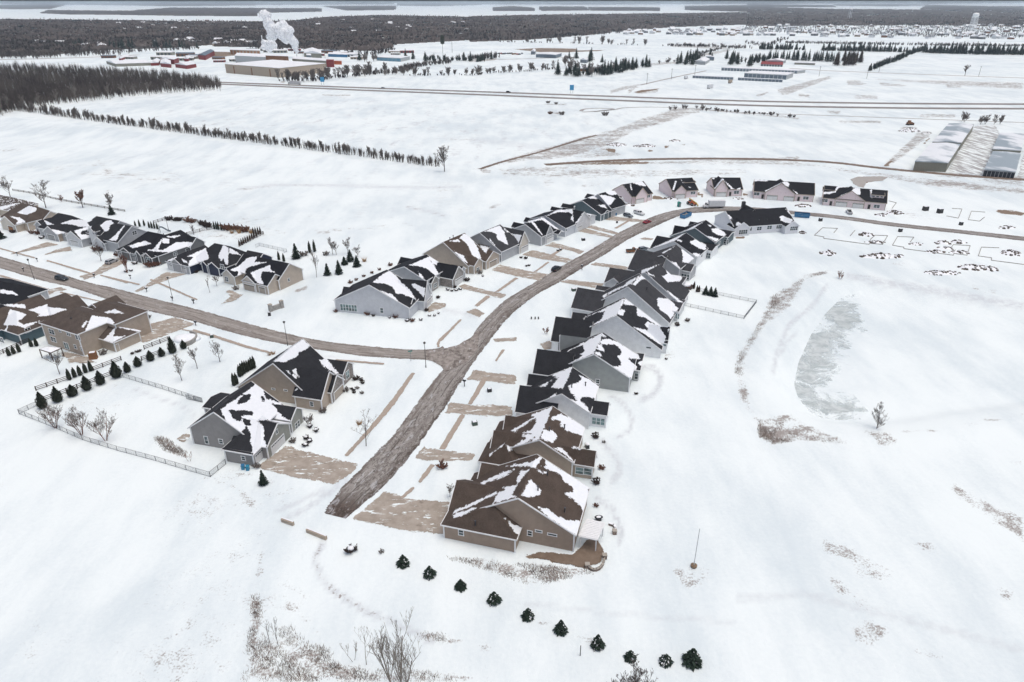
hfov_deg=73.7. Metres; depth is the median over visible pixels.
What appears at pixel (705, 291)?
spruce tree
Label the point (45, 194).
bare tree
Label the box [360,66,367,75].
bare tree
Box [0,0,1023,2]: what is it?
sky
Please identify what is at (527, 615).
spruce tree
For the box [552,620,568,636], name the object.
spruce tree
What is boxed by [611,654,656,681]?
bare tree
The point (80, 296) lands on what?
sidewalk
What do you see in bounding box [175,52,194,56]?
industrial shed
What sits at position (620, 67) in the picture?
conifer
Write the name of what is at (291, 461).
driveway
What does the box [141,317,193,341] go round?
driveway
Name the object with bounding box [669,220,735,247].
house
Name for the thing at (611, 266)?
driveway
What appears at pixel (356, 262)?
spruce tree
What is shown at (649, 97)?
highway
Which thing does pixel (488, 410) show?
driveway
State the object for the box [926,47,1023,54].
windbreak growth
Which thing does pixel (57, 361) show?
bare tree
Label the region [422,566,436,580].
spruce tree
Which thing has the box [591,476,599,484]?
shrub
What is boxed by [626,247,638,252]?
pickup truck
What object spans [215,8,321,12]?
distant wood
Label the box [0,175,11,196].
bare tree
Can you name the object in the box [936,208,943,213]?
pallet stack
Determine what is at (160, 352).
arborvitae
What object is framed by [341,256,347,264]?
spruce tree
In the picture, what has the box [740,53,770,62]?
windbreak growth
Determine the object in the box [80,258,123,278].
driveway
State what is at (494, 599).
spruce tree
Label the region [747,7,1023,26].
distant wood
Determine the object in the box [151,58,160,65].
red building
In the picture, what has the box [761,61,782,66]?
nursery shop
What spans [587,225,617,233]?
driveway
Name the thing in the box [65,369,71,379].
arborvitae
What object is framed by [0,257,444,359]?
side street
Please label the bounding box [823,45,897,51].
windbreak growth
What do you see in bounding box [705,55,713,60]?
farm shed
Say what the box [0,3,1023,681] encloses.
snow ground
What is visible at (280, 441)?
garage door
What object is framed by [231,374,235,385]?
arborvitae
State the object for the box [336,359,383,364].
sidewalk
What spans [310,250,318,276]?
bare tree
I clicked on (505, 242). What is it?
house
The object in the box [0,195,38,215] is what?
house
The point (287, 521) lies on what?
timber barrier
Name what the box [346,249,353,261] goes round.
spruce tree
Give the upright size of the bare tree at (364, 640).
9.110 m
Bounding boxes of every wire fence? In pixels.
[17,403,36,413]
[20,410,209,476]
[122,373,202,401]
[209,459,225,476]
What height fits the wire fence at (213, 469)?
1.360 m
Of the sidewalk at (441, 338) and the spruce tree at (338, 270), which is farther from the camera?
the spruce tree at (338, 270)
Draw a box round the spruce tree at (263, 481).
[257,470,269,485]
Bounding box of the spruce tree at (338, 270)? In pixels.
[335,260,342,274]
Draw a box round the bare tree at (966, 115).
[961,112,969,121]
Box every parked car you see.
[54,274,68,280]
[105,258,118,263]
[551,265,561,271]
[623,212,632,217]
[638,246,648,250]
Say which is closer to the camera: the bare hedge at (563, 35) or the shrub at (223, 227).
the shrub at (223, 227)
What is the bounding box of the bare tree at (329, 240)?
[328,238,334,253]
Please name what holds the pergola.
on the snow ground at (864, 553)
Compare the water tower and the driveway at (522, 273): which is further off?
the water tower
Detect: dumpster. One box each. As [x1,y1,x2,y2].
[680,211,691,218]
[794,212,809,217]
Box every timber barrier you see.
[281,517,294,525]
[306,528,326,539]
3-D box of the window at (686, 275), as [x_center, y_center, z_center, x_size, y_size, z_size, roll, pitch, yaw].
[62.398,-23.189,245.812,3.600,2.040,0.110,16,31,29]
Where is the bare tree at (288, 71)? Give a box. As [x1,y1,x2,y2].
[283,68,290,79]
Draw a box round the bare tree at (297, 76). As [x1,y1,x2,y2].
[293,70,302,80]
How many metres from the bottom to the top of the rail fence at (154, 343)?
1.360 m
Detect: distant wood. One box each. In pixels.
[0,4,63,8]
[0,19,253,56]
[1,3,253,5]
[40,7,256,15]
[214,15,478,50]
[215,3,393,4]
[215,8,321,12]
[324,6,395,10]
[397,3,480,5]
[470,12,746,41]
[471,3,745,4]
[493,6,534,10]
[539,6,588,10]
[588,7,659,10]
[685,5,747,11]
[747,3,980,3]
[747,4,835,6]
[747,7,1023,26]
[834,4,928,5]
[920,5,1023,8]
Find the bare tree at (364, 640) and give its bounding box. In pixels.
[354,626,372,664]
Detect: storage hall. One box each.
[744,70,793,79]
[913,143,959,171]
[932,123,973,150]
[983,151,1020,177]
[991,133,1023,153]
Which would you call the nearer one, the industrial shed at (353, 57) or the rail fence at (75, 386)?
the rail fence at (75, 386)
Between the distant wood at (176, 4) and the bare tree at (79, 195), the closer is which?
the bare tree at (79, 195)
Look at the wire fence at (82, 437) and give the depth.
153.16 m
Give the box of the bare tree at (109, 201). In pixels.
[104,192,112,204]
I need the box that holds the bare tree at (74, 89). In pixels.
[67,84,77,102]
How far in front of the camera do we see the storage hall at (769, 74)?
890.87 m
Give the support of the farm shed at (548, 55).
on the snow ground at (864, 553)
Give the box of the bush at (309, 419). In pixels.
[303,414,313,423]
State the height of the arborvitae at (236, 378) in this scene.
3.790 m
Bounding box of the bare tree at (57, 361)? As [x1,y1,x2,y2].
[46,350,62,373]
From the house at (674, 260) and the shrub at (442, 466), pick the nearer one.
the shrub at (442, 466)
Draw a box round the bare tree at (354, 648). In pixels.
[340,640,356,661]
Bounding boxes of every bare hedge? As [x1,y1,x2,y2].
[0,48,128,58]
[2,35,74,46]
[68,45,198,53]
[250,43,299,51]
[279,70,382,80]
[303,45,394,54]
[371,58,451,73]
[409,67,555,75]
[469,29,622,40]
[471,51,499,59]
[499,40,637,44]
[663,43,751,48]
[698,46,736,56]
[705,107,795,116]
[745,37,788,45]
[785,40,1022,45]
[787,40,1019,46]
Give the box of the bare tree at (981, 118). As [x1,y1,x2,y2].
[978,115,983,123]
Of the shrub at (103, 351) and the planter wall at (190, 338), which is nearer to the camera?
the shrub at (103, 351)
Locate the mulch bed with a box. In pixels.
[527,539,603,568]
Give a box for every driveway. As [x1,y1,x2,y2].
[12,242,57,253]
[45,247,70,254]
[48,287,66,294]
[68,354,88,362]
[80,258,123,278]
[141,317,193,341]
[148,272,186,283]
[223,294,241,302]
[226,290,239,295]
[259,446,357,483]
[354,492,449,533]
[416,447,474,460]
[428,302,445,311]
[445,403,512,415]
[459,284,505,297]
[467,309,484,316]
[467,370,516,383]
[492,265,546,280]
[493,337,516,341]
[523,250,571,262]
[541,341,551,349]
[545,242,583,253]
[561,279,602,285]
[579,228,612,237]
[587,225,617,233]
[591,263,627,269]
[606,216,643,221]
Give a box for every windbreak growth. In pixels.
[426,54,484,61]
[557,60,643,74]
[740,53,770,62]
[759,44,804,49]
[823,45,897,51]
[869,46,923,70]
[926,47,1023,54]
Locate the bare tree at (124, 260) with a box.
[119,255,127,272]
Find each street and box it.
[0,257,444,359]
[325,206,1023,518]
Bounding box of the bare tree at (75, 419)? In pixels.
[58,404,86,434]
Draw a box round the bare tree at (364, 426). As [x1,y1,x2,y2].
[350,408,375,445]
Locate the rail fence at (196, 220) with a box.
[153,217,212,226]
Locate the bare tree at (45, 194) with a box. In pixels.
[29,180,50,207]
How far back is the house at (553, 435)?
144.63 m
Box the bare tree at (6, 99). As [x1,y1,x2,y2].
[1,93,10,112]
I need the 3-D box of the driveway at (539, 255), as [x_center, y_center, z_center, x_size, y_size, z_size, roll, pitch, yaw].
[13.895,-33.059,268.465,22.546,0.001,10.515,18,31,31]
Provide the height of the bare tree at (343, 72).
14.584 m
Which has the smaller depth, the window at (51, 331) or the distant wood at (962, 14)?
the window at (51, 331)
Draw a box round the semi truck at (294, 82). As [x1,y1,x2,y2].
[288,80,300,83]
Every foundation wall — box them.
[814,235,887,244]
[892,245,955,255]
[981,256,1023,264]
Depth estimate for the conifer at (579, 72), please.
914.11 m
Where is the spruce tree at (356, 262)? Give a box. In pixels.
[353,256,360,267]
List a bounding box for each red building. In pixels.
[106,59,150,66]
[119,54,128,59]
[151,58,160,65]
[160,55,178,63]
[160,58,170,67]
[175,61,196,68]
[198,49,214,59]
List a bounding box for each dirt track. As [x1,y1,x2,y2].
[478,135,596,168]
[545,158,1023,180]
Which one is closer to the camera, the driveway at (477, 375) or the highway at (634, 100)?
the driveway at (477, 375)
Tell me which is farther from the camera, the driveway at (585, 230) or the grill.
the driveway at (585, 230)
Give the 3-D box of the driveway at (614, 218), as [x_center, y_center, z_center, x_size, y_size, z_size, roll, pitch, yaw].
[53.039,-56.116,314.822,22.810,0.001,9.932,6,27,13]
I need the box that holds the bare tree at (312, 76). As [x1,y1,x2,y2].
[309,70,314,80]
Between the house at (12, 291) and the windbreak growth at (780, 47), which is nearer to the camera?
the house at (12, 291)
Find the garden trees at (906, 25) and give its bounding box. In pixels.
[745,20,1023,37]
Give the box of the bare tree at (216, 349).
[209,340,223,360]
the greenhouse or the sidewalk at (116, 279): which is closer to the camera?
the sidewalk at (116, 279)
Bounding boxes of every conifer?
[554,60,561,73]
[572,62,578,76]
[577,63,582,75]
[602,60,608,73]
[613,59,618,71]
[617,60,622,72]
[629,58,634,69]
[643,54,648,66]
[679,51,683,63]
[689,51,695,64]
[727,54,732,64]
[734,53,739,64]
[746,57,751,65]
[835,54,839,65]
[842,54,847,64]
[847,51,852,64]
[851,51,856,64]
[858,49,863,62]
[953,42,958,53]
[1016,44,1023,54]
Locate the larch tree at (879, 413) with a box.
[871,402,887,428]
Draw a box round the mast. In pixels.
[440,35,444,64]
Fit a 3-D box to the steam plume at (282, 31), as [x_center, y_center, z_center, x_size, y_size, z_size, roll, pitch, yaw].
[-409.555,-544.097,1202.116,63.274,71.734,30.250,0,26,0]
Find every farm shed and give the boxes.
[536,52,561,57]
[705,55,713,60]
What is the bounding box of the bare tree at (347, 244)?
[342,237,349,252]
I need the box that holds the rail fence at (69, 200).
[12,189,124,210]
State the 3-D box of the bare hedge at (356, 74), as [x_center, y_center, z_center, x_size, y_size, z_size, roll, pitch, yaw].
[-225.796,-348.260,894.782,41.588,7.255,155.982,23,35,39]
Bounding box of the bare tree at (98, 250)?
[92,242,104,259]
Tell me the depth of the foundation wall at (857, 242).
287.64 m
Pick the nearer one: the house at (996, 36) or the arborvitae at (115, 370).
the arborvitae at (115, 370)
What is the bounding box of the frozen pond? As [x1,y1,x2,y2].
[794,301,864,419]
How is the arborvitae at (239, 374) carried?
on the snow ground at (864, 553)
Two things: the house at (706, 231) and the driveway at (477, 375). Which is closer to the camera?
the driveway at (477, 375)
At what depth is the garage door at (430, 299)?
226.07 m
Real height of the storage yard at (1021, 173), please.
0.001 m
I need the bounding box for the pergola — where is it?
[39,346,63,361]
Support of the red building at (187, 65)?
on the snow ground at (864, 553)
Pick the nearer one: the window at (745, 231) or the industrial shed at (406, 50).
the window at (745, 231)
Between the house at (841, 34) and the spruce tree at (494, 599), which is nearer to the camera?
the spruce tree at (494, 599)
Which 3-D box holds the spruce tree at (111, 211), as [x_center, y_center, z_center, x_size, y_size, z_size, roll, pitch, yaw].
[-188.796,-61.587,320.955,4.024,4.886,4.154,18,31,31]
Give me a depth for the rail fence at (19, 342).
197.66 m
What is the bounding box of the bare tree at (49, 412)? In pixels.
[37,403,62,427]
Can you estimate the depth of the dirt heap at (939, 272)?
252.12 m
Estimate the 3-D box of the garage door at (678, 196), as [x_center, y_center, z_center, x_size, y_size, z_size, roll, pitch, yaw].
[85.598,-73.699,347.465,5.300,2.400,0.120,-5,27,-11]
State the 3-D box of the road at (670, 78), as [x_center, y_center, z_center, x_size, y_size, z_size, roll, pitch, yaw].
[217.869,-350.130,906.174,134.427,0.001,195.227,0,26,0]
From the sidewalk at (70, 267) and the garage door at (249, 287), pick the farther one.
the sidewalk at (70, 267)
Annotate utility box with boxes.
[472,420,477,425]
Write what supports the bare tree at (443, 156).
on the snow ground at (864, 553)
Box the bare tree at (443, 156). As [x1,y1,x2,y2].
[433,145,448,171]
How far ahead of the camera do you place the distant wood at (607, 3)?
31649.61 m
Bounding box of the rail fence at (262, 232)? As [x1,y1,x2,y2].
[231,227,263,245]
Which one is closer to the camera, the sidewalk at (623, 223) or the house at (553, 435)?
the house at (553, 435)
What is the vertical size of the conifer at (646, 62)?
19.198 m
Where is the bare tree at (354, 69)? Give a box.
[351,65,356,74]
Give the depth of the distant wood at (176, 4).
22014.43 m
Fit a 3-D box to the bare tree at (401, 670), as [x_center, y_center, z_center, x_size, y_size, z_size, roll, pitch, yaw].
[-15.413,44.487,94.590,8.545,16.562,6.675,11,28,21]
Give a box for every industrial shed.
[101,55,115,57]
[125,56,137,58]
[150,55,164,59]
[156,51,174,54]
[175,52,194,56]
[179,57,193,60]
[212,56,224,58]
[213,59,225,61]
[273,49,287,52]
[321,50,336,53]
[340,53,357,56]
[350,56,362,58]
[400,49,413,52]
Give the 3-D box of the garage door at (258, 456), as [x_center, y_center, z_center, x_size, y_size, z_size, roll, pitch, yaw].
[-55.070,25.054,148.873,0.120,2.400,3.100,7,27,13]
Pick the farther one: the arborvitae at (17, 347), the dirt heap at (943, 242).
the dirt heap at (943, 242)
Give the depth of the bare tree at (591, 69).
909.03 m
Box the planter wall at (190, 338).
[173,330,200,345]
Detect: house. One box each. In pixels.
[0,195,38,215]
[0,203,56,232]
[0,277,49,307]
[0,293,87,344]
[34,213,87,241]
[38,295,151,355]
[65,216,146,251]
[116,230,204,264]
[165,243,272,276]
[187,381,303,465]
[221,254,303,294]
[235,339,354,410]
[333,270,432,318]
[388,254,466,291]
[423,233,500,273]
[440,454,589,552]
[470,224,529,261]
[477,406,596,479]
[511,217,563,245]
[514,367,610,428]
[531,203,596,236]
[532,332,644,392]
[550,297,669,357]
[570,194,615,220]
[571,261,689,326]
[580,57,588,62]
[593,190,626,216]
[613,181,652,203]
[627,245,697,280]
[647,233,718,265]
[658,178,698,198]
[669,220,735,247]
[695,31,702,34]
[695,57,709,64]
[706,176,743,196]
[714,201,799,235]
[752,179,814,201]
[820,33,827,36]
[822,185,887,210]
[838,33,845,36]
[970,34,977,38]
[991,34,1000,38]
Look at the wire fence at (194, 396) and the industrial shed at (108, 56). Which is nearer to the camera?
the wire fence at (194, 396)
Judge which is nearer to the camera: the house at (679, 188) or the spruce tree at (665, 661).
the spruce tree at (665, 661)
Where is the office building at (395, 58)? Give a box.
[377,55,409,61]
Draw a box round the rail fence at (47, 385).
[34,376,66,390]
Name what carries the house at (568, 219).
on the snow ground at (864, 553)
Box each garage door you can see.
[47,234,55,240]
[70,239,79,246]
[243,283,254,291]
[254,448,262,462]
[258,286,265,293]
[270,433,284,454]
[333,384,343,400]
[427,294,432,306]
[455,275,462,285]
[489,258,496,267]
[521,244,527,252]
[547,235,553,242]
[636,198,643,203]
[675,194,684,198]
[716,192,726,196]
[766,195,777,199]
[783,196,794,200]
[835,201,847,206]
[852,203,864,208]
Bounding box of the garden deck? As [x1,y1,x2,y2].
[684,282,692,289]
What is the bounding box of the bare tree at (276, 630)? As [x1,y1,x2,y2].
[270,617,278,645]
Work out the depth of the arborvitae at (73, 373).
181.71 m
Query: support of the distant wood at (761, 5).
on the snow ground at (864, 553)
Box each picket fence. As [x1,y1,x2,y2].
[255,243,286,252]
[688,288,756,318]
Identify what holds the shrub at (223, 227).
on the snow ground at (864, 553)
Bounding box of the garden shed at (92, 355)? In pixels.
[88,351,97,359]
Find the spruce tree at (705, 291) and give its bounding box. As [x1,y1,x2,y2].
[702,286,707,294]
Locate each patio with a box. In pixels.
[61,352,95,362]
[177,434,189,441]
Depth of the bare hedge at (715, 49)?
1361.53 m
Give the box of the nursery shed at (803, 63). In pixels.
[794,61,815,64]
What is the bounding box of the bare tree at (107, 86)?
[104,83,113,99]
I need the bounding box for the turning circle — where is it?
[850,176,887,186]
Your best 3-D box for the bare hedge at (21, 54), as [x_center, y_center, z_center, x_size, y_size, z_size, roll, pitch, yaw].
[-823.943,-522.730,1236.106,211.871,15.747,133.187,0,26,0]
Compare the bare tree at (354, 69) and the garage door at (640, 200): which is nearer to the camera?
the garage door at (640, 200)
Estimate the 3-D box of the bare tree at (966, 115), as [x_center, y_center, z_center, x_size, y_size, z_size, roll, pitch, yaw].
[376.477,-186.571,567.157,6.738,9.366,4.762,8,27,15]
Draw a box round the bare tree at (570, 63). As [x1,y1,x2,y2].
[567,60,574,68]
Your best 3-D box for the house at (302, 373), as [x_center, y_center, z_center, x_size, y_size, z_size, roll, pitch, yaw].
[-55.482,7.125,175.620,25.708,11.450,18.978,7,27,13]
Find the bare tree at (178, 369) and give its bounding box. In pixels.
[171,355,185,379]
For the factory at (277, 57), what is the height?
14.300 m
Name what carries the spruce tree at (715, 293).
on the snow ground at (864, 553)
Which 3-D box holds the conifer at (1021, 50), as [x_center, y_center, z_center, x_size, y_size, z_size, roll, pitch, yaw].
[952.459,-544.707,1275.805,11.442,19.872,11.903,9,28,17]
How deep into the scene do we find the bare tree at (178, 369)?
178.88 m
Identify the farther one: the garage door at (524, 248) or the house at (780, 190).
the house at (780, 190)
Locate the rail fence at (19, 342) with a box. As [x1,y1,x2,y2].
[0,338,27,353]
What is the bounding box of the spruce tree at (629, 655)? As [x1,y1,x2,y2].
[623,650,636,662]
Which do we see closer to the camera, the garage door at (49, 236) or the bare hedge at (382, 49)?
the garage door at (49, 236)
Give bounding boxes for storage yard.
[948,126,999,174]
[1018,157,1023,176]
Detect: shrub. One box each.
[98,348,107,354]
[142,261,154,266]
[219,223,230,230]
[232,224,243,230]
[240,225,248,231]
[251,462,260,467]
[318,406,326,412]
[343,543,356,552]
[435,458,447,468]
[591,431,598,438]
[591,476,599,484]
[597,464,605,469]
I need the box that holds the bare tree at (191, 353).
[187,348,197,368]
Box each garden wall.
[585,553,606,571]
[608,522,616,534]
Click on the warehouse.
(314, 52)
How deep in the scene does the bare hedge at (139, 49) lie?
1350.67 m
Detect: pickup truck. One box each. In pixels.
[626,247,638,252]
[633,209,644,214]
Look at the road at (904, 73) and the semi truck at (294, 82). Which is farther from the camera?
the road at (904, 73)
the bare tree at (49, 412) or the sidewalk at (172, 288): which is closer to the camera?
the bare tree at (49, 412)
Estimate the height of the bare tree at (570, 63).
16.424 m
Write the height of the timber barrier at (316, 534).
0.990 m
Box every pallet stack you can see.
[922,206,928,210]
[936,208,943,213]
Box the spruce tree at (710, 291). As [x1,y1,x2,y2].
[707,286,712,295]
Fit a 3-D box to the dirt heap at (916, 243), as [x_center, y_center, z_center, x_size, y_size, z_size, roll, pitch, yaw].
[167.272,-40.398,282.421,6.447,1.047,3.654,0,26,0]
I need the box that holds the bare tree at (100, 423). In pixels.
[85,410,115,440]
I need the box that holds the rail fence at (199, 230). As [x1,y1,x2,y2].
[186,226,212,233]
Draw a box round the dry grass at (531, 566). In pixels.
[153,272,893,681]
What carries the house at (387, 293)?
on the snow ground at (864, 553)
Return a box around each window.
[48,328,54,334]
[50,336,56,342]
[63,342,69,349]
[203,436,208,443]
[295,419,299,428]
[340,304,345,310]
[345,304,351,311]
[345,369,349,379]
[351,304,356,311]
[458,530,463,535]
[527,530,532,536]
[547,532,556,536]
[575,466,583,474]
[583,467,591,475]
[591,417,604,425]
[681,273,689,279]
[738,229,747,234]
[790,226,797,230]
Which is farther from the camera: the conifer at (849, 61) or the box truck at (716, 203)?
the conifer at (849, 61)
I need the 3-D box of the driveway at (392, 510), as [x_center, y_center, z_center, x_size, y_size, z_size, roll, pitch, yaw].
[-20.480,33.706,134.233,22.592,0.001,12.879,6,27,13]
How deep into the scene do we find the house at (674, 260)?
246.07 m
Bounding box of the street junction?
[425,331,478,370]
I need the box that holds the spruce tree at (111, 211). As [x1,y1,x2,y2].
[107,205,115,214]
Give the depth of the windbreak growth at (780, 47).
1415.10 m
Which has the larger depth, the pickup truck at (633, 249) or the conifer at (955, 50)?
the conifer at (955, 50)
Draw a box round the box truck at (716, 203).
[703,200,725,208]
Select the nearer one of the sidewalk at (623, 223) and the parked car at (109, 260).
the parked car at (109, 260)
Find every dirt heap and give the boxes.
[607,142,625,145]
[633,144,654,146]
[795,203,811,206]
[819,249,835,255]
[858,231,873,236]
[859,252,900,258]
[864,240,885,243]
[874,213,886,216]
[885,209,903,214]
[898,127,919,131]
[908,242,922,245]
[924,269,960,275]
[927,249,945,253]
[934,240,950,244]
[936,246,953,249]
[948,249,969,253]
[951,239,967,243]
[957,263,986,270]
[983,265,998,271]
[998,225,1015,228]
[1000,249,1020,255]
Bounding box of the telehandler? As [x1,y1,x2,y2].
[686,198,697,205]
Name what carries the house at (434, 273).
on the snow ground at (864, 553)
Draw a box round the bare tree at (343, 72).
[339,67,345,74]
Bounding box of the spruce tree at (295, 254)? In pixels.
[290,243,300,258]
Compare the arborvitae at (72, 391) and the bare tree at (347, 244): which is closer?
the arborvitae at (72, 391)
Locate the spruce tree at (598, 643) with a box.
[590,634,605,651]
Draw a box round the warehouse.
[304,47,321,57]
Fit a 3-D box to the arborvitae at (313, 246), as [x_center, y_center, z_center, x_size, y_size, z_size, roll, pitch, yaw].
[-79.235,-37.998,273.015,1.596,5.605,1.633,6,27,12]
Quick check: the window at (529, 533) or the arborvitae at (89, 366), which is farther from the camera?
the arborvitae at (89, 366)
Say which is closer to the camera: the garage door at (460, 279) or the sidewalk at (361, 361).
the sidewalk at (361, 361)
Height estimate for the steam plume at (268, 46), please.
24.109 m
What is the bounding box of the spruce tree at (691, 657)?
[681,648,701,671]
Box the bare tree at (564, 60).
[562,55,568,65]
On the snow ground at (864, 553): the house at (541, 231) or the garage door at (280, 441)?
the house at (541, 231)
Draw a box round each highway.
[61,76,1023,104]
[70,78,1023,109]
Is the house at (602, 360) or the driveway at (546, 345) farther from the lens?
the driveway at (546, 345)
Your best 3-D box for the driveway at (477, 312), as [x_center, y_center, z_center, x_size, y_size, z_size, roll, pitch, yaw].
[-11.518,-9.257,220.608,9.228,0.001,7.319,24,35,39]
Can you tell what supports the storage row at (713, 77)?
on the snow ground at (864, 553)
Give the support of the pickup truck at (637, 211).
on the snow ground at (864, 553)
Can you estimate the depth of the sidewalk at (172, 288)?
238.82 m
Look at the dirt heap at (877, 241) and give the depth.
284.23 m
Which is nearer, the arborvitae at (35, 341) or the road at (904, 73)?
the arborvitae at (35, 341)
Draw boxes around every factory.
[225,60,325,77]
[234,53,265,62]
[265,54,288,60]
[292,56,326,66]
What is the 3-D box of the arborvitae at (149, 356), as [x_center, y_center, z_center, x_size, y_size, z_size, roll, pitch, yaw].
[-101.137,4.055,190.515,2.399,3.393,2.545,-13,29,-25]
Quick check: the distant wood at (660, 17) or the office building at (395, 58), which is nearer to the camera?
the office building at (395, 58)
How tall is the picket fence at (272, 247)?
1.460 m
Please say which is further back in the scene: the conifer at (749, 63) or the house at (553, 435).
the conifer at (749, 63)
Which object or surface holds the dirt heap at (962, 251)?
on the snow ground at (864, 553)
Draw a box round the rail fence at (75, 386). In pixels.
[44,372,109,398]
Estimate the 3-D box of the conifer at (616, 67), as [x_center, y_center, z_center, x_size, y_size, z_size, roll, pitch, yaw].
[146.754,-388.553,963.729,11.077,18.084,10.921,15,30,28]
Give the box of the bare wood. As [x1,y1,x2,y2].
[0,61,221,114]
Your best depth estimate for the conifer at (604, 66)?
928.82 m
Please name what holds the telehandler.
on the snow ground at (864, 553)
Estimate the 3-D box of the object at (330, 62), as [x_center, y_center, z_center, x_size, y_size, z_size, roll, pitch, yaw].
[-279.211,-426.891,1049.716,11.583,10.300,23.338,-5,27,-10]
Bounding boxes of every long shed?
[229,48,259,53]
[328,52,346,56]
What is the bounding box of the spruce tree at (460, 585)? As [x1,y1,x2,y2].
[454,579,466,592]
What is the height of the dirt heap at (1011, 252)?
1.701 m
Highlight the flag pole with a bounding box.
[691,529,699,568]
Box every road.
[0,55,130,59]
[489,57,563,59]
[579,108,613,111]
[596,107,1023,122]
[641,71,703,84]
[791,68,1014,77]
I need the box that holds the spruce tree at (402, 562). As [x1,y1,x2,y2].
[396,554,409,569]
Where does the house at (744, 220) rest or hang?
on the snow ground at (864, 553)
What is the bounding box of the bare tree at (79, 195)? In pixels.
[74,189,83,206]
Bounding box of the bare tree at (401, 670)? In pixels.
[367,607,421,681]
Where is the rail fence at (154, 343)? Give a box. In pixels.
[143,336,167,349]
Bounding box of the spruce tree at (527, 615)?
[520,608,534,622]
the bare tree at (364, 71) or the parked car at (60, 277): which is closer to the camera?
the parked car at (60, 277)
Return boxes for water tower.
[968,13,978,32]
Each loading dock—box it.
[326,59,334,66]
[334,61,341,64]
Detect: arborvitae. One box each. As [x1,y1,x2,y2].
[5,347,10,355]
[15,343,20,351]
[33,338,37,346]
[34,391,47,408]
[50,386,62,402]
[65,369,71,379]
[65,384,77,396]
[71,367,77,377]
[76,365,82,375]
[80,375,91,390]
[82,363,87,372]
[87,361,92,371]
[93,370,104,384]
[108,361,121,377]
[123,361,130,372]
[132,356,142,366]
[145,350,154,361]
[157,347,164,356]
[166,336,176,353]
[179,340,186,348]
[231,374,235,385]
[234,372,238,384]
[237,364,241,376]
[312,240,315,251]
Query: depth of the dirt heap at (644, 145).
472.64 m
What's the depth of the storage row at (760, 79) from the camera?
859.45 m
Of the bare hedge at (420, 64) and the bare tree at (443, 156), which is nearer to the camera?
the bare tree at (443, 156)
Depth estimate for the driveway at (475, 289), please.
236.47 m
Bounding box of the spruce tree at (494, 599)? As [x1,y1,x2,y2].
[486,591,502,606]
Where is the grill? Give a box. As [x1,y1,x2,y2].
[595,515,602,520]
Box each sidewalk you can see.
[0,248,34,257]
[0,275,47,288]
[47,260,90,273]
[60,291,98,301]
[100,275,139,284]
[106,276,127,282]
[150,279,196,299]
[193,329,269,352]
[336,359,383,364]
[345,373,414,455]
[401,487,413,497]
[418,464,434,482]
[437,331,449,346]
[439,414,464,448]
[441,319,461,340]
[468,377,487,403]
[475,296,489,305]
[495,277,517,291]
[615,219,630,227]
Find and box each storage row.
[692,75,733,79]
[721,67,804,73]
[738,77,782,81]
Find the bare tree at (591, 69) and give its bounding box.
[588,62,594,74]
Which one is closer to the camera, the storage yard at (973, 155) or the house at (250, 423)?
the house at (250, 423)
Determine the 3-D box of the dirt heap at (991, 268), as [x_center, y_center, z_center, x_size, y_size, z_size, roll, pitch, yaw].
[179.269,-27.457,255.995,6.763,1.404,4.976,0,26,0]
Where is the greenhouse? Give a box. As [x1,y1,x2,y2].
[767,58,785,63]
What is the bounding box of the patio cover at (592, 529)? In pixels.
[578,519,604,550]
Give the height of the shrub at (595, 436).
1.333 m
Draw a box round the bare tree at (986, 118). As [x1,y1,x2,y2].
[983,115,990,123]
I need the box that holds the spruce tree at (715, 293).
[710,288,717,296]
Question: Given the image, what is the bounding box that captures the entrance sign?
[267,300,283,311]
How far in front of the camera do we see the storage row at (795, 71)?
975.76 m
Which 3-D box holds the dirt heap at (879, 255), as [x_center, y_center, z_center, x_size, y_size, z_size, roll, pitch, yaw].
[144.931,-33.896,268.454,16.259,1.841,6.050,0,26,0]
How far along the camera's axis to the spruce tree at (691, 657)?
102.80 m
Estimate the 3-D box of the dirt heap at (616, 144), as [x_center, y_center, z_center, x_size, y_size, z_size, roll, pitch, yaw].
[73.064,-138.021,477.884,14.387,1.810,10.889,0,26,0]
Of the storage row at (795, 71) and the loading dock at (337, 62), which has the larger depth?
the loading dock at (337, 62)
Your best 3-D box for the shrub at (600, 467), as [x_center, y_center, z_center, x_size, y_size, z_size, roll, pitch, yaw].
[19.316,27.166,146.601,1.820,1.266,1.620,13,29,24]
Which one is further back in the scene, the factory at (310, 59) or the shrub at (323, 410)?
the factory at (310, 59)
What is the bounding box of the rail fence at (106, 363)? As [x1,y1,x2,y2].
[92,356,121,370]
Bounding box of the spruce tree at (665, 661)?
[658,654,673,667]
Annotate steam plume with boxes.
[258,9,298,53]
[261,39,276,52]
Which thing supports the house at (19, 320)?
on the snow ground at (864, 553)
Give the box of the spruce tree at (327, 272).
[323,263,330,275]

